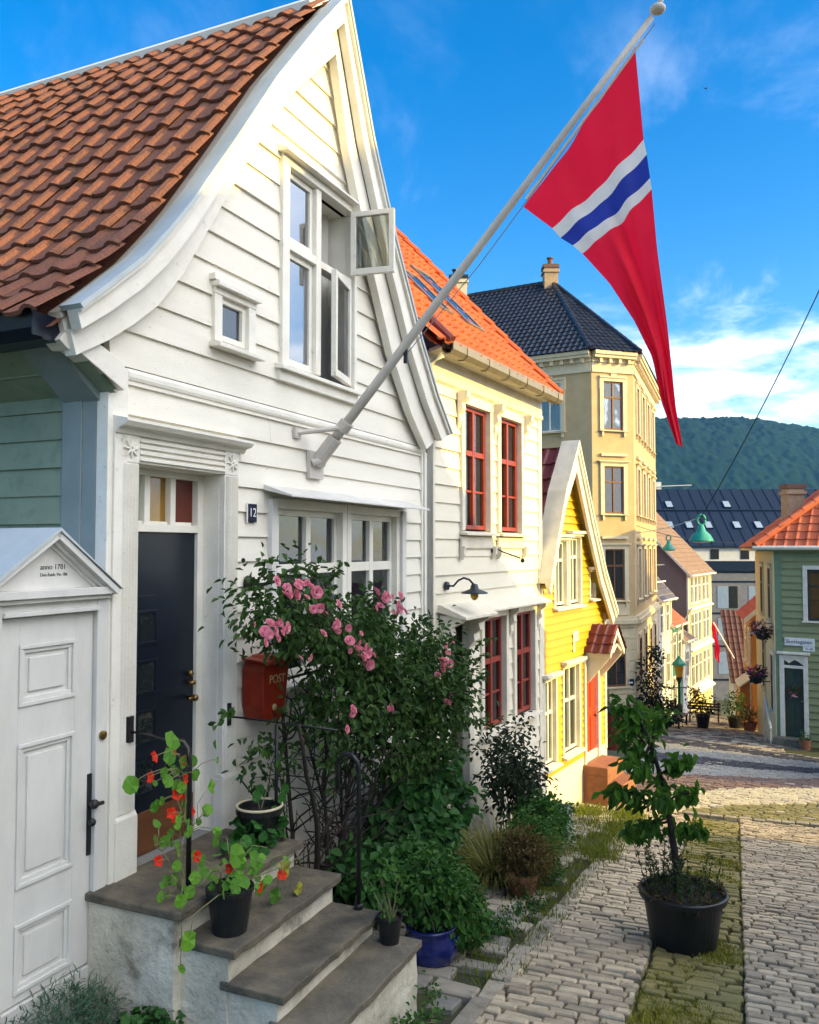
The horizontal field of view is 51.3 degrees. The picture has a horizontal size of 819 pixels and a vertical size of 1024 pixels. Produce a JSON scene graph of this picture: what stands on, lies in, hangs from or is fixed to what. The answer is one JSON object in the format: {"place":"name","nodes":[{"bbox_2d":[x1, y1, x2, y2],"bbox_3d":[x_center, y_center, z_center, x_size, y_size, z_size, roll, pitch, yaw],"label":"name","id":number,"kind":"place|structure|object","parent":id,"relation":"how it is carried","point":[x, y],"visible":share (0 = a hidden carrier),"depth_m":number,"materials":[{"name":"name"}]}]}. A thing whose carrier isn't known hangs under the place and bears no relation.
{"place":"outdoors","nodes":[
{"label":"outdoors","id":0,"kind":"place"},
{"bbox_2d":[0,0,818,428],"label":"sky","id":1,"kind":"structure","parent":0,"point":[466,97],"materials":[{"name":"blue"}]},
{"bbox_2d":[373,814,611,1015],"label":"footway paving","id":2,"kind":"structure","parent":0,"point":[457,994],"depth_m":6.07,"materials":[{"name":"stone"}]},
{"bbox_2d":[388,833,497,967],"bbox_3d":[0.249,2.784,6.171,0.741,0.930,1.085,-1,-3,24],"label":"potted shrub","id":3,"kind":"object","parent":2,"relation":"on","point":[445,923],"visible":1,"depth_m":5.89,"materials":[{"name":"green plant"}]},
{"bbox_2d":[484,820,561,900],"bbox_3d":[1.091,3.235,8.028,0.672,0.700,0.965,-1,-3,24],"label":"dry shrub","id":4,"kind":"object","parent":2,"relation":"on","point":[520,844],"visible":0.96,"depth_m":7.79,"materials":[{"name":"brown plant"}]},
{"bbox_2d":[499,806,568,888],"bbox_3d":[1.218,3.350,8.572,0.786,0.666,0.910,-1,-3,24],"label":"round shrub","id":5,"kind":"object","parent":2,"relation":"on","point":[543,827],"visible":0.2,"depth_m":8.49,"materials":[{"name":"green plant"}]},
{"bbox_2d":[320,700,818,1023],"bbox_3d":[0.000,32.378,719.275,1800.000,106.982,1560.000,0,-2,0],"label":"ground","id":6,"kind":"structure","parent":0,"point":[447,1019],"depth_m":6.66,"materials":[{"name":"grey stone"}]},
{"bbox_2d":[0,964,133,1023],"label":"herb cushion","id":7,"kind":"object","parent":6,"relation":"on","point":[82,999],"visible":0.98,"depth_m":4.32,"materials":[{"name":"green plant"}]},
{"bbox_2d":[117,1004,185,1023],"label":"geranium","id":8,"kind":"object","parent":6,"relation":"on","point":[138,1017],"visible":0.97,"depth_m":4.36,"materials":[{"name":"green plant"}]},
{"bbox_2d":[0,0,452,884],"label":"gabled house","id":9,"kind":"structure","parent":6,"relation":"on","point":[206,302],"depth_m":5.93,"materials":[{"name":"white paint"}]},
{"bbox_2d":[0,527,122,1023],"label":"door surround","id":10,"kind":"structure","parent":9,"relation":"attached to","point":[60,587],"depth_m":4.44,"materials":[{"name":"white paint"}]},
{"bbox_2d":[0,611,104,1012],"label":"door","id":11,"kind":"structure","parent":10,"relation":"in","point":[46,802],"depth_m":4.41,"materials":[{"name":"white paint"}]},
{"bbox_2d":[135,532,198,856],"bbox_3d":[-1.593,1.130,5.437,0.128,1.998,0.726,-1,-3,24],"label":"door","id":12,"kind":"structure","parent":9,"relation":"in","point":[165,697],"depth_m":5.49,"materials":[{"name":"blue paint"}]},
{"bbox_2d":[209,272,265,361],"bbox_3d":[-1.299,-1.347,6.002,0.335,0.505,0.540,-1,-3,24],"label":"window","id":13,"kind":"structure","parent":9,"relation":"in","point":[233,304],"depth_m":5.97,"materials":[{"name":"white paint"}]},
{"bbox_2d":[246,502,256,522],"bbox_3d":[-1.127,0.007,6.114,0.014,0.144,0.124,-1,-3,24],"label":"house number sign","id":14,"kind":"object","parent":9,"relation":"attached to","point":[251,512],"visible":1,"depth_m":6.09,"materials":[{"name":"blue metal"}]},
{"bbox_2d":[242,652,292,720],"bbox_3d":[-1.010,1.252,6.080,0.209,0.482,0.350,-1,-3,24],"label":"post box","id":15,"kind":"object","parent":9,"relation":"attached to","point":[262,689],"visible":0.94,"depth_m":5.96,"materials":[{"name":"red metal"}]},
{"bbox_2d":[243,566,334,598],"bbox_3d":[-0.847,0.503,6.156,0.653,0.232,0.288,0,-2,-1],"label":"wall lamp","id":16,"kind":"object","parent":9,"relation":"attached to","point":[246,583],"visible":0.37,"depth_m":6.06,"materials":[{"name":"black metal"}]},
{"bbox_2d":[272,498,353,691],"bbox_3d":[-0.943,0.642,6.949,0.500,1.450,1.210,-1,-3,24],"label":"window","id":17,"kind":"structure","parent":9,"relation":"in","point":[322,524],"depth_m":6.96,"materials":[{"name":"white paint"}]},
{"bbox_2d":[274,144,394,404],"bbox_3d":[-0.745,-1.889,7.070,0.849,1.828,1.310,-1,-3,24],"label":"window","id":18,"kind":"structure","parent":9,"relation":"in","point":[318,272],"depth_m":7.04,"materials":[{"name":"white paint"}]},
{"bbox_2d":[347,505,400,663],"bbox_3d":[-0.479,0.685,7.978,0.500,1.450,1.150,-1,-3,24],"label":"window","id":19,"kind":"structure","parent":9,"relation":"in","point":[373,533],"depth_m":8.02,"materials":[{"name":"white paint"}]},
{"bbox_2d":[293,0,665,479],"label":"flagpole","id":20,"kind":"object","parent":9,"relation":"attached to","point":[318,459],"visible":1,"depth_m":6.49,"materials":[{"name":"metal"}]},
{"bbox_2d":[524,38,682,446],"bbox_3d":[1.348,-1.882,6.078,1.100,2.891,0.164,-1,-3,24],"label":"flag","id":21,"kind":"object","parent":20,"relation":"hanging from","point":[591,199],"visible":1,"depth_m":6.03,"materials":[{"name":"red fabric"}]},
{"bbox_2d":[85,828,421,1023],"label":"stoop","id":22,"kind":"object","parent":6,"relation":"on","point":[311,953],"visible":0.87,"depth_m":4.57,"materials":[{"name":"stone"}]},
{"bbox_2d":[126,716,193,899],"bbox_3d":[-1.401,1.626,4.747,0.564,0.910,0.073,-2,-3,36],"label":"handrail","id":23,"kind":"object","parent":22,"relation":"on","point":[130,732],"visible":0.62,"depth_m":4.60,"materials":[{"name":"black metal"}]},
{"bbox_2d":[122,731,221,973],"bbox_3d":[-1.229,1.776,4.547,0.232,1.192,0.668,-1,-3,18],"label":"nasturtium","id":24,"kind":"object","parent":23,"relation":"attached to","point":[130,786],"visible":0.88,"depth_m":4.53,"materials":[{"name":"green plant"}]},
{"bbox_2d":[174,830,302,951],"bbox_3d":[-0.938,2.051,4.626,0.392,0.740,1.187,-1,-3,24],"label":"potted nasturtium","id":25,"kind":"object","parent":22,"relation":"on","point":[229,901],"visible":0.96,"depth_m":4.48,"materials":[{"name":"green plant"}]},
{"bbox_2d":[219,781,289,859],"bbox_3d":[-0.975,1.933,5.394,0.360,0.379,0.612,-1,-3,24],"label":"potted plant","id":26,"kind":"object","parent":22,"relation":"on","point":[256,821],"visible":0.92,"depth_m":5.35,"materials":[{"name":"green plant"}]},
{"bbox_2d":[227,703,362,910],"bbox_3d":[-0.772,1.862,5.485,1.087,1.160,0.081,-1,-3,28],"label":"handrail","id":27,"kind":"object","parent":22,"relation":"on","point":[358,905],"visible":0.91,"depth_m":5.27,"materials":[{"name":"black metal"}]},
{"bbox_2d":[364,851,406,945],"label":"potted plant","id":28,"kind":"object","parent":22,"relation":"on","point":[389,919],"visible":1,"depth_m":5.06,"materials":[{"name":"green plant"}]},
{"bbox_2d":[198,540,498,904],"bbox_3d":[-0.409,1.720,6.532,1.524,3.002,3.876,-1,-3,29],"label":"rose bush","id":29,"kind":"object","parent":6,"relation":"on","point":[381,681],"visible":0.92,"depth_m":6.09,"materials":[{"name":"green plant"}]},
{"bbox_2d":[324,828,436,930],"bbox_3d":[-0.226,2.751,6.284,0.788,0.863,1.464,-1,-3,24],"label":"leafy shrub","id":30,"kind":"object","parent":6,"relation":"on","point":[346,890],"visible":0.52,"depth_m":6.03,"materials":[{"name":"green plant"}]},
{"bbox_2d":[346,747,488,908],"bbox_3d":[0.051,2.752,7.506,1.022,1.360,1.850,-1,-3,24],"label":"bush","id":31,"kind":"object","parent":6,"relation":"on","point":[440,822],"visible":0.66,"depth_m":7.23,"materials":[{"name":"green plant"}]},
{"bbox_2d":[391,970,446,1023],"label":"weeds","id":32,"kind":"object","parent":6,"relation":"on","point":[418,1013],"visible":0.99,"depth_m":4.90,"materials":[{"name":"green plant"}]},
{"bbox_2d":[363,225,563,847],"bbox_3d":[-1.931,-0.075,12.193,7.368,9.573,4.100,-1,-3,28],"label":"red window house","id":33,"kind":"structure","parent":6,"relation":"on","point":[496,386],"depth_m":10.61,"materials":[{"name":"beige paint"}]},
{"bbox_2d":[445,620,473,837],"bbox_3d":[0.448,2.530,9.723,0.295,2.760,0.750,-1,-3,28],"label":"door","id":34,"kind":"structure","parent":33,"relation":"in","point":[468,768],"depth_m":9.91,"materials":[{"name":"beige paint"}]},
{"bbox_2d":[444,577,487,599],"bbox_3d":[0.640,0.841,9.388,0.458,0.256,0.300,-1,-3,28],"label":"wall lamp","id":35,"kind":"object","parent":33,"relation":"attached to","point":[474,590],"visible":1,"depth_m":9.32,"materials":[{"name":"black metal"}]},
{"bbox_2d":[459,398,499,535],"bbox_3d":[0.741,-0.524,10.284,0.340,1.620,0.980,-1,-3,28],"label":"window","id":36,"kind":"structure","parent":33,"relation":"in","point":[476,506],"depth_m":10.41,"materials":[{"name":"beige paint"}]},
{"bbox_2d":[479,609,515,740],"bbox_3d":[0.991,1.983,10.641,0.340,1.520,0.930,-1,-3,28],"label":"window","id":37,"kind":"structure","parent":33,"relation":"in","point":[497,688],"depth_m":10.83,"materials":[{"name":"beige paint"}]},
{"bbox_2d":[482,411,529,536],"bbox_3d":[1.259,-0.484,11.242,0.340,1.620,0.960,-1,-3,28],"label":"window","id":38,"kind":"structure","parent":33,"relation":"in","point":[510,436],"depth_m":11.39,"materials":[{"name":"beige paint"}]},
{"bbox_2d":[512,604,542,724],"bbox_3d":[1.494,2.022,11.573,0.340,1.520,0.930,-1,-3,28],"label":"window","id":39,"kind":"structure","parent":33,"relation":"in","point":[524,636],"depth_m":11.74,"materials":[{"name":"beige paint"}]},
{"bbox_2d":[471,889,548,953],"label":"ground cover","id":40,"kind":"object","parent":6,"relation":"on","point":[504,923],"visible":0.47,"depth_m":6.85,"materials":[{"name":"green plant"}]},
{"bbox_2d":[466,708,558,826],"bbox_3d":[1.231,3.091,9.810,0.869,1.582,1.880,-1,-3,24],"label":"dark shrub","id":41,"kind":"object","parent":6,"relation":"on","point":[515,776],"visible":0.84,"depth_m":9.50,"materials":[{"name":"green plant"}]},
{"bbox_2d":[446,812,583,896],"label":"ornamental grass","id":42,"kind":"object","parent":6,"relation":"on","point":[478,860],"depth_m":8.29,"materials":[{"name":"green plant"}]},
{"bbox_2d":[451,834,618,1023],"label":"kerb","id":43,"kind":"structure","parent":6,"relation":"on","point":[473,1010],"depth_m":5.91,"materials":[{"name":"stone"}]},
{"bbox_2d":[500,785,578,855],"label":"round shrub","id":44,"kind":"object","parent":6,"relation":"on","point":[547,807],"visible":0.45,"depth_m":9.29,"materials":[{"name":"green plant"}]},
{"bbox_2d":[448,801,651,986],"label":"verge grass","id":45,"kind":"structure","parent":6,"relation":"on","point":[600,851],"depth_m":9.45,"materials":[{"name":"green plant"}]},
{"bbox_2d":[448,257,660,720],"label":"corner building","id":46,"kind":"structure","parent":6,"relation":"on","point":[594,366],"depth_m":33.75,"materials":[{"name":"beige paint"}]},
{"bbox_2d":[541,377,565,433],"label":"window","id":47,"kind":"structure","parent":46,"relation":"in","point":[553,415],"depth_m":34.03,"materials":[{"name":"beige paint"}]},
{"bbox_2d":[598,375,628,431],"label":"window","id":48,"kind":"structure","parent":46,"relation":"in","point":[612,390],"depth_m":33.51,"materials":[{"name":"beige paint"}]},
{"bbox_2d":[597,460,630,514],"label":"window","id":49,"kind":"structure","parent":46,"relation":"in","point":[613,474],"depth_m":33.37,"materials":[{"name":"beige paint"}]},
{"bbox_2d":[602,544,631,601],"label":"window","id":50,"kind":"structure","parent":46,"relation":"in","point":[616,556],"depth_m":33.28,"materials":[{"name":"beige paint"}]},
{"bbox_2d":[607,635,631,688],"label":"window","id":51,"kind":"structure","parent":46,"relation":"in","point":[618,674],"depth_m":33.09,"materials":[{"name":"beige paint"}]},
{"bbox_2d":[633,381,641,437],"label":"window","id":52,"kind":"structure","parent":46,"relation":"in","point":[637,396],"depth_m":34.90,"materials":[{"name":"beige paint"}]},
{"bbox_2d":[634,463,642,516],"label":"window","id":53,"kind":"structure","parent":46,"relation":"in","point":[638,466],"depth_m":34.75,"materials":[{"name":"beige paint"}]},
{"bbox_2d":[636,544,643,599],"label":"window","id":54,"kind":"structure","parent":46,"relation":"in","point":[639,546],"depth_m":35.05,"materials":[{"name":"beige paint"}]},
{"bbox_2d":[641,390,646,443],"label":"window","id":55,"kind":"structure","parent":46,"relation":"in","point":[643,422],"depth_m":37.29,"materials":[{"name":"beige paint"}]},
{"bbox_2d":[641,468,647,518],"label":"window","id":56,"kind":"structure","parent":46,"relation":"in","point":[644,508],"depth_m":36.79,"materials":[{"name":"beige paint"}]},
{"bbox_2d":[642,544,648,596],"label":"window","id":57,"kind":"structure","parent":46,"relation":"in","point":[644,548],"depth_m":36.32,"materials":[{"name":"beige paint"}]},
{"bbox_2d":[646,399,651,449],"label":"window","id":58,"kind":"structure","parent":46,"relation":"in","point":[648,403],"depth_m":38.98,"materials":[{"name":"beige paint"}]},
{"bbox_2d":[647,472,652,519],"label":"window","id":59,"kind":"structure","parent":46,"relation":"in","point":[649,474],"depth_m":38.48,"materials":[{"name":"beige paint"}]},
{"bbox_2d":[647,544,653,594],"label":"window","id":60,"kind":"structure","parent":46,"relation":"in","point":[649,547],"depth_m":38.41,"materials":[{"name":"beige paint"}]},
{"bbox_2d":[651,476,656,521],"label":"window","id":61,"kind":"structure","parent":46,"relation":"in","point":[653,478],"depth_m":40.88,"materials":[{"name":"beige paint"}]},
{"bbox_2d":[652,544,657,591],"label":"window","id":62,"kind":"structure","parent":46,"relation":"in","point":[654,546],"depth_m":40.71,"materials":[{"name":"beige paint"}]},
{"bbox_2d":[517,440,635,805],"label":"yellow house","id":63,"kind":"structure","parent":6,"relation":"on","point":[574,581],"depth_m":13.31,"materials":[{"name":"paint"}]},
{"bbox_2d":[529,670,564,773],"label":"window","id":64,"kind":"structure","parent":63,"relation":"in","point":[550,679],"depth_m":12.53,"materials":[{"name":"beige paint"}]},
{"bbox_2d":[552,534,574,611],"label":"window","id":65,"kind":"structure","parent":63,"relation":"in","point":[561,584],"depth_m":13.03,"materials":[{"name":"beige paint"}]},
{"bbox_2d":[560,656,586,760],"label":"window","id":66,"kind":"structure","parent":63,"relation":"in","point":[571,686],"depth_m":13.27,"materials":[{"name":"beige paint"}]},
{"bbox_2d":[566,531,586,608],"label":"window","id":67,"kind":"structure","parent":63,"relation":"in","point":[575,544],"depth_m":13.56,"materials":[{"name":"beige paint"}]},
{"bbox_2d":[586,660,596,752],"bbox_3d":[2.936,3.186,13.905,0.109,1.640,0.580,-1,-3,31],"label":"door","id":68,"kind":"structure","parent":63,"relation":"in","point":[591,714],"depth_m":13.95,"materials":[{"name":"red paint"}]},
{"bbox_2d":[587,567,600,601],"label":"window","id":69,"kind":"structure","parent":63,"relation":"in","point":[593,591],"depth_m":14.03,"materials":[{"name":"beige paint"}]},
{"bbox_2d":[632,641,686,729],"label":"climbing bush","id":70,"kind":"object","parent":6,"relation":"on","point":[650,701],"visible":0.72,"depth_m":33.03,"materials":[{"name":"green plant"}]},
{"bbox_2d":[657,564,677,715],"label":"white house","id":71,"kind":"structure","parent":6,"relation":"on","point":[666,596],"depth_m":43.70,"materials":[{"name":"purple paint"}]},
{"bbox_2d":[666,650,671,684],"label":"window","id":72,"kind":"structure","parent":71,"relation":"in","point":[668,661],"depth_m":43.92,"materials":[{"name":"white paint"}]},
{"bbox_2d":[670,608,689,714],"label":"house","id":73,"kind":"structure","parent":6,"relation":"on","point":[677,642],"depth_m":46.04,"materials":[{"name":"beige paint"}]},
{"bbox_2d":[656,512,715,711],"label":"pale yellow house","id":74,"kind":"structure","parent":6,"relation":"on","point":[685,571],"depth_m":51.92,"materials":[{"name":"beige paint"}]},
{"bbox_2d":[632,817,743,1023],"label":"mossy cobble strip","id":75,"kind":"object","parent":6,"relation":"on","point":[724,990],"visible":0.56,"depth_m":6.07,"materials":[{"name":"stone"}]},
{"bbox_2d":[591,693,728,957],"bbox_3d":[1.983,2.414,6.692,0.945,1.931,0.847,-1,-3,28],"label":"potted tree","id":76,"kind":"object","parent":75,"relation":"on","point":[684,913],"visible":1,"depth_m":6.62,"materials":[{"name":"green plant"}]},
{"bbox_2d":[556,818,818,1023],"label":"grass","id":77,"kind":"structure","parent":75,"relation":"on","point":[650,1016],"depth_m":5.91,"materials":[{"name":"green plant"}]},
{"bbox_2d":[682,629,696,714],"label":"white house","id":78,"kind":"structure","parent":6,"relation":"on","point":[688,639],"depth_m":47.87,"materials":[{"name":"beige paint"}]},
{"bbox_2d":[720,610,743,714],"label":"brown tile house","id":79,"kind":"structure","parent":6,"relation":"on","point":[732,625],"depth_m":46.67,"materials":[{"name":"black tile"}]},
{"bbox_2d":[656,482,818,699],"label":"modern block","id":80,"kind":"structure","parent":6,"relation":"on","point":[736,519],"depth_m":76.29,"materials":[{"name":"white"}]},
{"bbox_2d":[718,652,728,673],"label":"window","id":81,"kind":"structure","parent":80,"relation":"in","point":[723,668],"depth_m":74.24,"materials":[{"name":"white glass"}]},
{"bbox_2d":[717,586,737,607],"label":"window","id":82,"kind":"structure","parent":80,"relation":"in","point":[723,601],"depth_m":74.48,"materials":[{"name":"white glass"}]},
{"bbox_2d":[661,735,818,827],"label":"kerb","id":83,"kind":"structure","parent":6,"relation":"on","point":[734,818],"depth_m":12.93,"materials":[{"name":"stone"}]},
{"bbox_2d":[735,595,757,728],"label":"orange house","id":84,"kind":"structure","parent":6,"relation":"on","point":[746,612],"depth_m":38.51,"materials":[{"name":"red wood"}]},
{"bbox_2d":[739,484,818,750],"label":"green house","id":85,"kind":"structure","parent":6,"relation":"on","point":[785,546],"depth_m":28.65,"materials":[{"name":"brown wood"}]},
{"bbox_2d":[741,664,769,683],"bbox_3d":[12.350,5.771,30.427,1.004,0.762,0.986,-1,-3,27],"label":"flower basket","id":86,"kind":"object","parent":85,"relation":"attached to","point":[755,679],"visible":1,"depth_m":30.30,"materials":[{"name":"purple plant"}]},
{"bbox_2d":[746,619,773,641],"bbox_3d":[12.253,4.120,29.656,1.022,0.806,1.059,0,-2,0],"label":"flower basket","id":87,"kind":"object","parent":85,"relation":"attached to","point":[760,633],"visible":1,"depth_m":29.54,"materials":[{"name":"purple plant"}]},
{"bbox_2d":[757,561,763,615],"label":"window","id":88,"kind":"structure","parent":85,"relation":"in","point":[760,563],"depth_m":32.95,"materials":[{"name":"brown wood"}]},
{"bbox_2d":[764,563,771,621],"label":"window","id":89,"kind":"structure","parent":85,"relation":"in","point":[769,576],"depth_m":30.23,"materials":[{"name":"brown wood"}]},
{"bbox_2d":[769,649,774,713],"bbox_3d":[12.617,5.879,29.698,0.160,2.095,1.000,-1,-3,17],"label":"drainpipe","id":90,"kind":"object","parent":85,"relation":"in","point":[772,687],"depth_m":29.64,"materials":[{"name":"white metal"}]},
{"bbox_2d":[784,660,804,737],"bbox_3d":[12.848,6.190,28.473,0.600,2.620,0.120,-2,-3,33],"label":"door","id":91,"kind":"structure","parent":85,"relation":"in","point":[794,706],"depth_m":28.48,"materials":[{"name":"green wood"}]},
{"bbox_2d":[785,637,814,651],"bbox_3d":[12.976,4.405,28.379,0.920,0.420,0.030,-2,-3,33],"label":"street name sign","id":92,"kind":"object","parent":85,"relation":"attached to","point":[803,642],"visible":1,"depth_m":28.31,"materials":[{"name":"white metal"}]},
{"bbox_2d":[802,566,818,622],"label":"window","id":93,"kind":"structure","parent":85,"relation":"in","point":[810,574],"depth_m":28.30,"materials":[{"name":"beige paint"}]},
{"bbox_2d":[798,730,811,750],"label":"potted flower","id":94,"kind":"object","parent":6,"relation":"on","point":[804,742],"visible":1,"depth_m":27.56,"materials":[{"name":"orange ceramic"}]},
{"bbox_3d":[10.120,-0.868,18.052,0.216,13.951,0.218,0,-2,0],"label":"cable pole","id":95,"kind":"object","parent":6,"relation":"on","visible":0},
{"bbox_2d":[637,291,818,532],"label":"lamp wire","id":96,"kind":"object","parent":95,"relation":"attached to","point":[754,421],"visible":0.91,"depth_m":22.48,"materials":[{"name":"black metal"}]},
{"bbox_2d":[689,514,713,542],"bbox_3d":[8.550,0.478,25.002,0.708,0.859,0.708,0,-2,0],"label":"hanging street lamp","id":97,"kind":"object","parent":96,"relation":"hanging from","point":[701,534],"visible":1,"depth_m":24.83,"materials":[{"name":"green metal"}]},
{"bbox_2d":[607,705,621,750],"bbox_3d":[5.600,5.989,23.770,0.740,1.180,0.721,0,-2,0],"label":"rubbish bin","id":98,"kind":"object","parent":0,"point":[610,719],"visible":0.23,"depth_m":23.48,"materials":[{"name":"plastic"}]},
{"bbox_2d":[475,814,818,1023],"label":"cobbled street","id":99,"kind":"structure","parent":0,"point":[599,925],"depth_m":6.61,"materials":[{"name":"stone"}]},
{"bbox_2d":[578,736,818,826],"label":"crossing paving","id":100,"kind":"structure","parent":0,"point":[736,782],"depth_m":17.57,"materials":[{"name":"stone"}]},
{"bbox_2d":[662,714,785,752],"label":"lane paving","id":101,"kind":"structure","parent":0,"point":[721,731],"depth_m":32.29,"materials":[{"name":"stone"}]},
{"bbox_2d":[672,656,686,721],"bbox_3d":[12.550,8.341,39.685,0.700,3.276,0.647,0,-2,0],"label":"lantern post","id":102,"kind":"object","parent":101,"relation":"on","point":[678,663],"visible":0.88,"depth_m":39.60,"materials":[{"name":"green metal"}]},
{"bbox_2d":[684,685,719,728],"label":"potted shrub","id":103,"kind":"object","parent":101,"relation":"on","point":[702,719],"visible":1,"depth_m":35.96,"materials":[{"name":"green plant"}]},
{"bbox_2d":[721,689,748,728],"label":"potted shrub","id":104,"kind":"object","parent":101,"relation":"on","point":[734,721],"visible":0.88,"depth_m":37.45,"materials":[{"name":"green plant"}]},
{"bbox_2d":[736,701,757,731],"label":"potted shrub","id":105,"kind":"object","parent":101,"relation":"on","point":[749,724],"visible":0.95,"depth_m":35.71,"materials":[{"name":"green plant"}]},
{"bbox_2d":[763,693,771,743],"bbox_3d":[12.365,7.424,29.431,0.078,2.036,2.095,-1,-3,17],"label":"handrail","id":106,"kind":"object","parent":101,"relation":"on","point":[767,710],"visible":0.79,"depth_m":29.84,"materials":[{"name":"grey metal"}]},
{"bbox_2d":[655,416,818,488],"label":"hill","id":107,"kind":"structure","parent":0,"point":[773,454],"depth_m":829.85,"materials":[{"name":"green plant"}]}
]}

